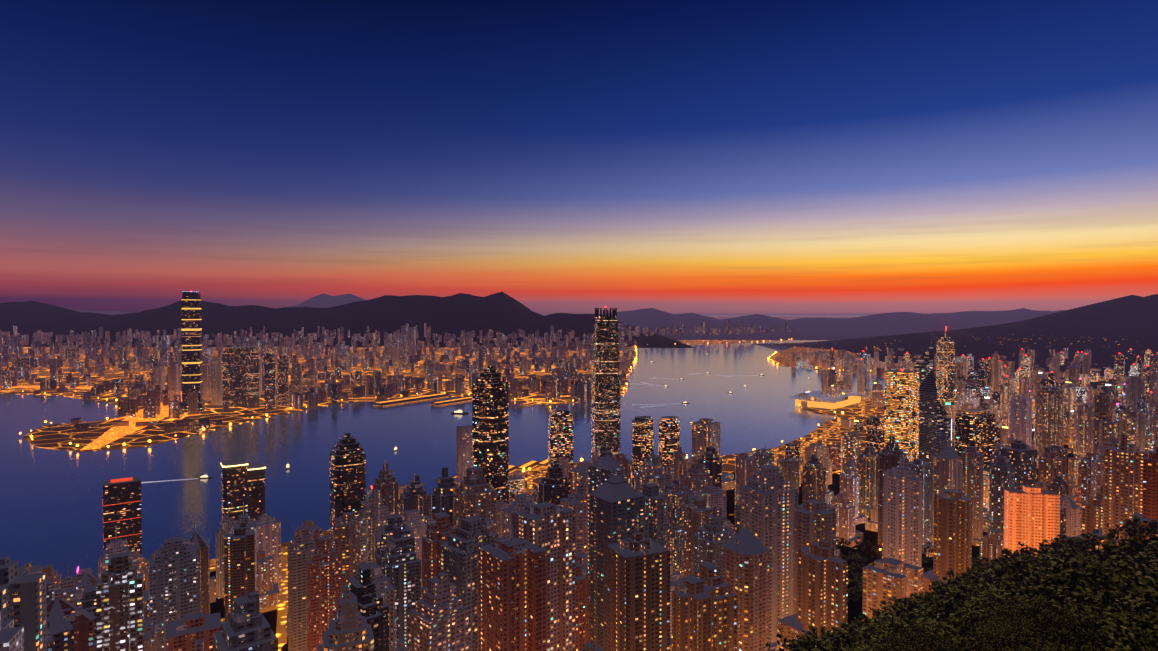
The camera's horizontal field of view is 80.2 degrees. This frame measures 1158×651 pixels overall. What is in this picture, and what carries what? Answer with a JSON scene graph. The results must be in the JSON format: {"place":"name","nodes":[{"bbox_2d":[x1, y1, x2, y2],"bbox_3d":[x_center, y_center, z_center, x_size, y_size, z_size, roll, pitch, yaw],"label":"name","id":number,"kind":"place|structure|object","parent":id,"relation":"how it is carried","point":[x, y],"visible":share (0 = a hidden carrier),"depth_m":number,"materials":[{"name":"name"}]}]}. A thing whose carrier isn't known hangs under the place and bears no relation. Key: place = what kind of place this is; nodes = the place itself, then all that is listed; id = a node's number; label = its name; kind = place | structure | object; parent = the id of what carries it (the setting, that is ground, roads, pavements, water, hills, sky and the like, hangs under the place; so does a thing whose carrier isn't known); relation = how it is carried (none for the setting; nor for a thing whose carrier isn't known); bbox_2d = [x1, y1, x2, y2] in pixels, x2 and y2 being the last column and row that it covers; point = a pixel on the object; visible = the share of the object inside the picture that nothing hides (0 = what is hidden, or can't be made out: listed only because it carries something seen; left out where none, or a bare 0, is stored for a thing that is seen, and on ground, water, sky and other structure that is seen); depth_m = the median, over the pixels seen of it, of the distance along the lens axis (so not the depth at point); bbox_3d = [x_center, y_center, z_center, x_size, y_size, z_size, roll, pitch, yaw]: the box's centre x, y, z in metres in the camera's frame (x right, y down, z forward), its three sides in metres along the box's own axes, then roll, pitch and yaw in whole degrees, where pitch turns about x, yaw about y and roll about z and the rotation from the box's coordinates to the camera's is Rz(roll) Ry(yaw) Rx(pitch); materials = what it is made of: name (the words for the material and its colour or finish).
{"place":"outdoors","nodes":[
{"label":"outdoors","id":0,"kind":"place"},
{"bbox_2d":[10,386,181,398],"bbox_3d":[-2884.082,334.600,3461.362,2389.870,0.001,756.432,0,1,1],"label":"shore road","id":1,"kind":"structure","parent":0,"point":[58,387],"depth_m":3666.72,"materials":[{"name":"orange asphalt"}]},
{"bbox_2d":[106,413,200,420],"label":"road","id":2,"kind":"structure","parent":0,"point":[142,414],"depth_m":2673.00,"materials":[{"name":"asphalt"}]},
{"bbox_2d":[0,317,854,451],"bbox_3d":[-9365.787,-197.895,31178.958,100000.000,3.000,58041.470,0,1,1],"label":"kowloon land","id":3,"kind":"structure","parent":0,"point":[112,372],"depth_m":4442.39,"materials":[{"name":"brown"}]},
{"bbox_2d":[81,391,181,449],"bbox_3d":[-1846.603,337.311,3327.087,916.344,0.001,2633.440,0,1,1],"label":"illuminated road","id":4,"kind":"structure","parent":3,"relation":"on","point":[112,434],"depth_m":2354.18,"materials":[{"name":"orange asphalt"}]},
{"bbox_2d":[23,408,293,450],"bbox_3d":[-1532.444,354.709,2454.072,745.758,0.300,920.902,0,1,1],"label":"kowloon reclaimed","id":5,"kind":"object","parent":3,"relation":"on","point":[59,436],"visible":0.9,"depth_m":2297.74,"materials":[{"name":"brown"}]},
{"bbox_2d":[0,292,694,347],"bbox_3d":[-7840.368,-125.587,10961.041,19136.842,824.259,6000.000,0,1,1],"label":"mountain range","id":6,"kind":"structure","parent":3,"relation":"on","point":[500,312],"depth_m":9816.59,"materials":[{"name":"black"}]},
{"bbox_2d":[0,320,792,432],"bbox_3d":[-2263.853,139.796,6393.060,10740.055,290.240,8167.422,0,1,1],"label":"city buildings","id":7,"kind":"structure","parent":3,"relation":"on","point":[555,385],"depth_m":5096.78,"materials":[{"name":"grey concrete"}]},
{"bbox_2d":[348,393,547,483],"bbox_3d":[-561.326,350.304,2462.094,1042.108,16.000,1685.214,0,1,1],"label":"piers","id":8,"kind":"structure","parent":3,"relation":"attached to","point":[434,404],"depth_m":3017.86,"materials":[{"name":"orange concrete"}]},
{"bbox_2d":[348,393,547,477],"bbox_3d":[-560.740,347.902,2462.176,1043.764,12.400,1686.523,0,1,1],"label":"pier lights","id":9,"kind":"object","parent":8,"relation":"on","point":[532,462],"visible":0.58,"depth_m":2997.83,"materials":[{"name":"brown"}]},
{"bbox_2d":[0,314,884,578],"bbox_3d":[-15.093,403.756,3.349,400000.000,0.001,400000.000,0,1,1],"label":"sea","id":10,"kind":"structure","parent":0,"point":[51,507],"depth_m":2099.15,"materials":[{"name":"liquid"}]},
{"bbox_2d":[2,293,364,314],"bbox_3d":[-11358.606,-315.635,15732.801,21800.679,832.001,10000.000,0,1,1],"label":"distant mountains","id":11,"kind":"structure","parent":10,"relation":"on","point":[323,300],"depth_m":15102.89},
{"bbox_2d":[141,373,757,482],"bbox_3d":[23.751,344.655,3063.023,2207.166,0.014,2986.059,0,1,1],"label":"boats","id":12,"kind":"object","parent":10,"relation":"on","point":[642,404],"visible":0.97,"depth_m":2976.57,"materials":[{"name":"grey"}]},
{"bbox_2d":[198,354,810,478],"bbox_3d":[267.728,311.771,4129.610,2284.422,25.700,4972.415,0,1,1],"label":"boats","id":13,"kind":"object","parent":10,"relation":"on","point":[288,465],"visible":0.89,"depth_m":2729.39,"materials":[{"name":"grey"}]},
{"bbox_2d":[602,308,1064,339],"bbox_3d":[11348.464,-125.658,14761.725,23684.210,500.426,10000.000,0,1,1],"label":"mountain","id":14,"kind":"structure","parent":10,"relation":"on","point":[881,324],"depth_m":13110.82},
{"bbox_2d":[210,353,884,650],"bbox_3d":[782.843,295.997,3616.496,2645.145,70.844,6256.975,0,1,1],"label":"island streets","id":15,"kind":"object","parent":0,"point":[282,607],"visible":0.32,"depth_m":1140.93,"materials":[{"name":"asphalt"}]},
{"bbox_2d":[789,389,866,408],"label":"convention center","id":16,"kind":"structure","parent":15,"relation":"on","point":[852,399],"depth_m":2927.37,"materials":[{"name":"orange"}]},
{"bbox_2d":[0,0,1157,313],"label":"sky","id":17,"kind":"structure","parent":0,"point":[552,156],"materials":[{"name":"blue"}]},
{"bbox_2d":[144,347,1068,583],"bbox_3d":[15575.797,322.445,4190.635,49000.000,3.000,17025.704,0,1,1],"label":"waterfront ground","id":18,"kind":"structure","parent":0,"point":[784,358],"depth_m":2482.97,"materials":[{"name":"grey concrete"}]},
{"bbox_2d":[19,338,870,471],"bbox_3d":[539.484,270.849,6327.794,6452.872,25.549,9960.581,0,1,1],"label":"promenade lamps","id":19,"kind":"object","parent":18,"relation":"on","point":[523,469],"visible":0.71,"depth_m":2518.11,"materials":[{"name":"yellow"}]},
{"bbox_2d":[631,347,1157,486],"bbox_3d":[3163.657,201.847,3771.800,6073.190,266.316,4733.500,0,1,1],"label":"city buildings","id":20,"kind":"structure","parent":18,"relation":"on","point":[1138,425],"depth_m":2898.62,"materials":[{"name":"grey concrete"}]},
{"bbox_2d":[144,445,1157,650],"bbox_3d":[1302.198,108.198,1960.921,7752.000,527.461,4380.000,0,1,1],"label":"island terrain","id":21,"kind":"structure","parent":0,"point":[217,606],"depth_m":980.82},
{"bbox_2d":[0,434,1157,650],"bbox_3d":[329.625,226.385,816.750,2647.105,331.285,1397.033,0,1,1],"label":"high-rise buildings","id":22,"kind":"structure","parent":21,"relation":"on","point":[598,554],"depth_m":554.00,"materials":[{"name":"grey concrete"}]},
{"bbox_2d":[77,368,1124,572],"bbox_3d":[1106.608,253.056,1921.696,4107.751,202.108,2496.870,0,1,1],"label":"roof signs","id":23,"kind":"object","parent":22,"relation":"on","point":[858,421],"visible":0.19,"depth_m":2638.09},
{"bbox_2d":[102,292,1144,554],"bbox_3d":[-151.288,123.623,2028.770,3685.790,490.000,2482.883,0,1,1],"label":"skyscrapers","id":24,"kind":"structure","parent":21,"relation":"on","point":[916,420],"depth_m":1457.52,"materials":[{"name":"black glass"}]},
{"bbox_2d":[102,477,141,539],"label":"building lights","id":25,"kind":"object","parent":24,"relation":"attached to","point":[121,480],"visible":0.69,"depth_m":1129.66,"materials":[{"name":"red"}]},
{"bbox_2d":[181,299,201,383],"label":"skyscraper lights","id":26,"kind":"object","parent":24,"relation":"attached to","point":[191,345],"visible":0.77,"depth_m":2761.21,"materials":[{"name":"yellow"}]},
{"bbox_2d":[797,626,816,646],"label":"tree","id":27,"kind":"object","parent":21,"relation":"on","point":[813,629],"visible":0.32,"depth_m":432.90,"materials":[{"name":"green plant"}]},
{"bbox_2d":[769,624,848,650],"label":"tree","id":28,"kind":"object","parent":21,"relation":"on","point":[791,645],"visible":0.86,"depth_m":150.30,"materials":[{"name":"green plant"}]},
{"bbox_2d":[806,626,826,641],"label":"tree","id":29,"kind":"object","parent":21,"relation":"on","point":[809,633],"visible":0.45,"depth_m":431.73,"materials":[{"name":"green plant"}]},
{"bbox_2d":[798,628,851,650],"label":"tree","id":30,"kind":"object","parent":21,"relation":"on","point":[825,641],"visible":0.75,"depth_m":149.48,"materials":[{"name":"green plant"}]},
{"bbox_2d":[835,621,860,636],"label":"tree","id":31,"kind":"object","parent":21,"relation":"on","point":[845,625],"visible":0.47,"depth_m":351.93,"materials":[{"name":"green plant"}]},
{"bbox_2d":[832,630,889,650],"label":"tree","id":32,"kind":"object","parent":21,"relation":"on","point":[853,637],"visible":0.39,"depth_m":128.49,"materials":[{"name":"green plant"}]},
{"bbox_2d":[843,625,900,650],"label":"tree","id":33,"kind":"object","parent":21,"relation":"on","point":[860,637],"visible":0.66,"depth_m":113.39,"materials":[{"name":"green plant"}]},
{"bbox_2d":[864,620,908,644],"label":"tree","id":34,"kind":"object","parent":21,"relation":"on","point":[871,633],"visible":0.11,"depth_m":139.75,"materials":[{"name":"green plant"}]},
{"bbox_2d":[861,612,912,638],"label":"tree","id":35,"kind":"object","parent":21,"relation":"on","point":[872,620],"visible":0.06,"depth_m":153.59,"materials":[{"name":"green plant"}]},
{"bbox_2d":[867,601,930,630],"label":"tree","id":36,"kind":"object","parent":21,"relation":"on","point":[922,614],"visible":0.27,"depth_m":153.91,"materials":[{"name":"green plant"}]},
{"bbox_2d":[873,611,935,635],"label":"tree","id":37,"kind":"object","parent":21,"relation":"on","point":[902,622],"visible":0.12,"depth_m":145.56,"materials":[{"name":"green plant"}]},
{"bbox_2d":[872,625,960,650],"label":"tree","id":38,"kind":"object","parent":21,"relation":"on","point":[903,645],"visible":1,"depth_m":85.06,"materials":[{"name":"green plant"}]},
{"bbox_2d":[901,595,938,619],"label":"tree","id":39,"kind":"object","parent":21,"relation":"on","point":[914,604],"visible":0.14,"depth_m":259.37,"materials":[{"name":"green plant"}]},
{"bbox_2d":[879,616,962,650],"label":"tree","id":40,"kind":"object","parent":21,"relation":"on","point":[918,637],"visible":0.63,"depth_m":94.77,"materials":[{"name":"green plant"}]},
{"bbox_2d":[897,621,961,650],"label":"tree","id":41,"kind":"object","parent":21,"relation":"on","point":[921,635],"visible":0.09,"depth_m":110.90,"materials":[{"name":"green plant"}]},
{"bbox_2d":[912,602,960,641],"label":"tree","id":42,"kind":"object","parent":21,"relation":"on","point":[924,607],"visible":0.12,"depth_m":156.79,"materials":[{"name":"green plant"}]},
{"bbox_2d":[911,610,969,650],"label":"tree","id":43,"kind":"object","parent":21,"relation":"on","point":[934,622],"visible":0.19,"depth_m":134.88,"materials":[{"name":"green plant"}]},
{"bbox_2d":[930,578,951,591],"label":"tree","id":44,"kind":"object","parent":21,"relation":"on","point":[937,586],"visible":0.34,"depth_m":419.60,"materials":[{"name":"green plant"}]},
{"bbox_2d":[929,597,963,641],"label":"tree","id":45,"kind":"object","parent":21,"relation":"on","point":[937,611],"visible":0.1,"depth_m":150.75,"materials":[{"name":"green plant"}]},
{"bbox_2d":[936,578,961,595],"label":"tree","id":46,"kind":"object","parent":21,"relation":"on","point":[946,588],"visible":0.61,"depth_m":371.96,"materials":[{"name":"green plant"}]},
{"bbox_2d":[942,569,960,583],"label":"tree","id":47,"kind":"object","parent":21,"relation":"on","point":[944,578],"visible":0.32,"depth_m":487.44,"materials":[{"name":"green plant"}]},
{"bbox_2d":[925,594,980,615],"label":"tree","id":48,"kind":"object","parent":21,"relation":"on","point":[935,607],"visible":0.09,"depth_m":166.70,"materials":[{"name":"green plant"}]},
{"bbox_2d":[933,586,983,616],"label":"tree","id":49,"kind":"object","parent":21,"relation":"on","point":[951,592],"visible":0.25,"depth_m":162.97,"materials":[{"name":"green plant"}]},
{"bbox_2d":[944,598,984,648],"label":"tree","id":50,"kind":"object","parent":21,"relation":"on","point":[960,635],"visible":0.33,"depth_m":125.33,"materials":[{"name":"green plant"}]},
{"bbox_2d":[957,582,986,599],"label":"tree","id":51,"kind":"object","parent":21,"relation":"on","point":[964,585],"visible":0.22,"depth_m":230.52,"materials":[{"name":"green plant"}]},
{"bbox_2d":[936,593,1011,640],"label":"tree","id":52,"kind":"object","parent":21,"relation":"on","point":[947,613],"visible":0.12,"depth_m":133.25,"materials":[{"name":"green plant"}]},
{"bbox_2d":[961,616,995,650],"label":"tree","id":53,"kind":"object","parent":21,"relation":"on","point":[965,630],"visible":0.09,"depth_m":115.71,"materials":[{"name":"green plant"}]},
{"bbox_2d":[967,567,1005,591],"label":"tree","id":54,"kind":"object","parent":21,"relation":"on","point":[974,584],"visible":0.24,"depth_m":242.48,"materials":[{"name":"green plant"}]},
{"bbox_2d":[959,599,1020,635],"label":"tree","id":55,"kind":"object","parent":21,"relation":"on","point":[971,616],"visible":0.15,"depth_m":124.18,"materials":[{"name":"green plant"}]},
{"bbox_2d":[979,570,1011,587],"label":"tree","id":56,"kind":"object","parent":21,"relation":"on","point":[988,574],"visible":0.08,"depth_m":235.05,"materials":[{"name":"green plant"}]},
{"bbox_2d":[970,577,1029,594],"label":"tree","id":57,"kind":"object","parent":21,"relation":"on","point":[996,585],"visible":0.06,"depth_m":223.80,"materials":[{"name":"green plant"}]},
{"bbox_2d":[970,574,1042,613],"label":"tree","id":58,"kind":"object","parent":21,"relation":"on","point":[991,595],"visible":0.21,"depth_m":154.82,"materials":[{"name":"green plant"}]},
{"bbox_2d":[983,579,1029,596],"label":"tree","id":59,"kind":"object","parent":21,"relation":"on","point":[1000,586],"visible":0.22,"depth_m":203.96,"materials":[{"name":"green plant"}]},
{"bbox_2d":[963,616,1050,650],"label":"tree","id":60,"kind":"object","parent":21,"relation":"on","point":[1006,631],"visible":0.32,"depth_m":94.67,"materials":[{"name":"green plant"}]},
{"bbox_2d":[987,589,1032,607],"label":"tree","id":61,"kind":"object","parent":21,"relation":"on","point":[1012,598],"visible":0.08,"depth_m":147.97,"materials":[{"name":"green plant"}]},
{"bbox_2d":[994,554,1030,586],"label":"tree","id":62,"kind":"object","parent":21,"relation":"on","point":[1007,566],"visible":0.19,"depth_m":263.95,"materials":[{"name":"green plant"}]},
{"bbox_2d":[984,588,1041,620],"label":"tree","id":63,"kind":"object","parent":21,"relation":"on","point":[1002,600],"visible":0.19,"depth_m":133.80,"materials":[{"name":"green plant"}]},
{"bbox_2d":[1002,548,1023,566],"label":"tree","id":64,"kind":"object","parent":21,"relation":"on","point":[1007,551],"visible":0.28,"depth_m":398.07,"materials":[{"name":"green plant"}]},
{"bbox_2d":[966,622,1061,650],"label":"tree","id":65,"kind":"object","parent":21,"relation":"on","point":[992,639],"visible":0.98,"depth_m":68.49,"materials":[{"name":"green plant"}]},
{"bbox_2d":[990,555,1048,593],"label":"tree","id":66,"kind":"object","parent":21,"relation":"on","point":[999,573],"visible":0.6,"depth_m":212.89,"materials":[{"name":"green plant"}]},
{"bbox_2d":[980,597,1061,650],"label":"tree","id":67,"kind":"object","parent":21,"relation":"on","point":[1017,612],"visible":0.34,"depth_m":99.01,"materials":[{"name":"green plant"}]},
{"bbox_2d":[1003,486,1059,558],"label":"apartment building","id":68,"kind":"structure","parent":21,"relation":"on","point":[1031,516],"depth_m":683.20,"materials":[{"name":"orange concrete"}]},
{"bbox_2d":[989,630,1078,650],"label":"tree","id":69,"kind":"object","parent":21,"relation":"on","point":[1062,649],"visible":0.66,"depth_m":67.22,"materials":[{"name":"green plant"}]},
{"bbox_2d":[1024,586,1054,619],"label":"tree","id":70,"kind":"object","parent":21,"relation":"on","point":[1030,596],"visible":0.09,"depth_m":132.26,"materials":[{"name":"green plant"}]},
{"bbox_2d":[1032,549,1067,565],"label":"tree","id":71,"kind":"object","parent":21,"relation":"on","point":[1038,557],"visible":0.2,"depth_m":308.13,"materials":[{"name":"green plant"}]},
{"bbox_2d":[1035,553,1068,575],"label":"tree","id":72,"kind":"object","parent":21,"relation":"on","point":[1047,558],"visible":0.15,"depth_m":260.02,"materials":[{"name":"green plant"}]},
{"bbox_2d":[1050,534,1066,558],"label":"tree","id":73,"kind":"object","parent":21,"relation":"on","point":[1059,537],"visible":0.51,"depth_m":537.76,"materials":[{"name":"green plant"}]},
{"bbox_2d":[1018,595,1111,650],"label":"tree","id":74,"kind":"object","parent":21,"relation":"on","point":[1065,620],"visible":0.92,"depth_m":77.54,"materials":[{"name":"green plant"}]},
{"bbox_2d":[1023,563,1114,609],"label":"tree","id":75,"kind":"object","parent":21,"relation":"on","point":[1057,581],"visible":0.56,"depth_m":134.68,"materials":[{"name":"green plant"}]},
{"bbox_2d":[1037,584,1104,616],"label":"tree","id":76,"kind":"object","parent":21,"relation":"on","point":[1048,591],"visible":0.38,"depth_m":126.77,"materials":[{"name":"green plant"}]},
{"bbox_2d":[1060,544,1086,558],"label":"tree","id":77,"kind":"object","parent":21,"relation":"on","point":[1082,547],"visible":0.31,"depth_m":373.82,"materials":[{"name":"green plant"}]},
{"bbox_2d":[1064,538,1089,555],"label":"tree","id":78,"kind":"object","parent":21,"relation":"on","point":[1069,540],"visible":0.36,"depth_m":439.42,"materials":[{"name":"green plant"}]},
{"bbox_2d":[1026,549,1130,602],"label":"tree","id":79,"kind":"object","parent":21,"relation":"on","point":[1076,563],"visible":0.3,"depth_m":146.66,"materials":[{"name":"green plant"}]},
{"bbox_2d":[1027,592,1134,650],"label":"tree","id":80,"kind":"object","parent":21,"relation":"on","point":[1113,639],"visible":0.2,"depth_m":96.50,"materials":[{"name":"green plant"}]},
{"bbox_2d":[1063,548,1104,567],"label":"tree","id":81,"kind":"object","parent":21,"relation":"on","point":[1084,560],"visible":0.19,"depth_m":246.08,"materials":[{"name":"green plant"}]},
{"bbox_2d":[1074,533,1096,546],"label":"tree","id":82,"kind":"object","parent":21,"relation":"on","point":[1084,535],"visible":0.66,"depth_m":504.12,"materials":[{"name":"green plant"}]},
{"bbox_2d":[1085,529,1104,552],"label":"tree","id":83,"kind":"object","parent":21,"relation":"on","point":[1093,536],"visible":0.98,"depth_m":487.27,"materials":[{"name":"green plant"}]},
{"bbox_2d":[1067,557,1128,640],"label":"tree","id":84,"kind":"object","parent":21,"relation":"on","point":[1112,566],"visible":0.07,"depth_m":146.86,"materials":[{"name":"green plant"}]},
{"bbox_2d":[1052,606,1149,650],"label":"tree","id":85,"kind":"object","parent":21,"relation":"on","point":[1111,644],"visible":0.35,"depth_m":93.93,"materials":[{"name":"green plant"}]},
{"bbox_2d":[1105,523,1118,539],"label":"tree","id":86,"kind":"object","parent":21,"relation":"on","point":[1112,532],"visible":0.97,"depth_m":486.48,"materials":[{"name":"green plant"}]},
{"bbox_2d":[1096,555,1132,575],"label":"tree","id":87,"kind":"object","parent":21,"relation":"on","point":[1104,559],"visible":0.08,"depth_m":183.45,"materials":[{"name":"green plant"}]},
{"bbox_2d":[1089,604,1143,628],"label":"tree","id":88,"kind":"object","parent":21,"relation":"on","point":[1096,608],"visible":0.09,"depth_m":119.97,"materials":[{"name":"green plant"}]},
{"bbox_2d":[1080,555,1157,610],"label":"tree","id":89,"kind":"object","parent":21,"relation":"on","point":[1129,569],"visible":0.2,"depth_m":144.28,"materials":[{"name":"green plant"}]},
{"bbox_2d":[1101,536,1141,561],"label":"tree","id":90,"kind":"object","parent":21,"relation":"on","point":[1108,548],"visible":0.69,"depth_m":290.09,"materials":[{"name":"green plant"}]},
{"bbox_2d":[1109,536,1135,564],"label":"tree","id":91,"kind":"object","parent":21,"relation":"on","point":[1121,542],"visible":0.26,"depth_m":301.88,"materials":[{"name":"green plant"}]},
{"bbox_2d":[1088,567,1157,618],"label":"tree","id":92,"kind":"object","parent":21,"relation":"on","point":[1140,590],"visible":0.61,"depth_m":123.03,"materials":[{"name":"green plant"}]},
{"bbox_2d":[1092,601,1157,650],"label":"tree","id":93,"kind":"object","parent":21,"relation":"on","point":[1108,616],"visible":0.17,"depth_m":111.12,"materials":[{"name":"green plant"}]},
{"bbox_2d":[1102,600,1157,650],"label":"tree","id":94,"kind":"object","parent":21,"relation":"on","point":[1138,633],"visible":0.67,"depth_m":100.56,"materials":[{"name":"green plant"}]},
{"bbox_2d":[1106,594,1157,649],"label":"tree","id":95,"kind":"object","parent":21,"relation":"on","point":[1134,604],"visible":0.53,"depth_m":108.73,"materials":[{"name":"green plant"}]},
{"bbox_2d":[1123,515,1145,536],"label":"tree","id":96,"kind":"object","parent":21,"relation":"on","point":[1134,523],"visible":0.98,"depth_m":479.95,"materials":[{"name":"green plant"}]},
{"bbox_2d":[1113,553,1157,575],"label":"tree","id":97,"kind":"object","parent":21,"relation":"on","point":[1127,559],"visible":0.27,"depth_m":177.60,"materials":[{"name":"green plant"}]},
{"bbox_2d":[1121,531,1149,557],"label":"tree","id":98,"kind":"object","parent":21,"relation":"on","point":[1128,533],"visible":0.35,"depth_m":345.71,"materials":[{"name":"green plant"}]},
{"bbox_2d":[1114,549,1157,566],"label":"tree","id":99,"kind":"object","parent":21,"relation":"on","point":[1136,551],"visible":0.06,"depth_m":201.58,"materials":[{"name":"green plant"}]},
{"bbox_2d":[1122,560,1157,598],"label":"tree","id":100,"kind":"object","parent":21,"relation":"on","point":[1144,573],"visible":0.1,"depth_m":148.94,"materials":[{"name":"green plant"}]},
{"bbox_2d":[1143,520,1157,542],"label":"tree","id":101,"kind":"object","parent":21,"relation":"on","point":[1153,525],"visible":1,"depth_m":471.04,"materials":[{"name":"green plant"}]},
{"bbox_2d":[765,294,1157,401],"bbox_3d":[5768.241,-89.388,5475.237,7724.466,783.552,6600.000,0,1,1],"label":"hill","id":102,"kind":"structure","parent":0,"point":[1104,332],"depth_m":4974.36,"materials":[{"name":"black"}]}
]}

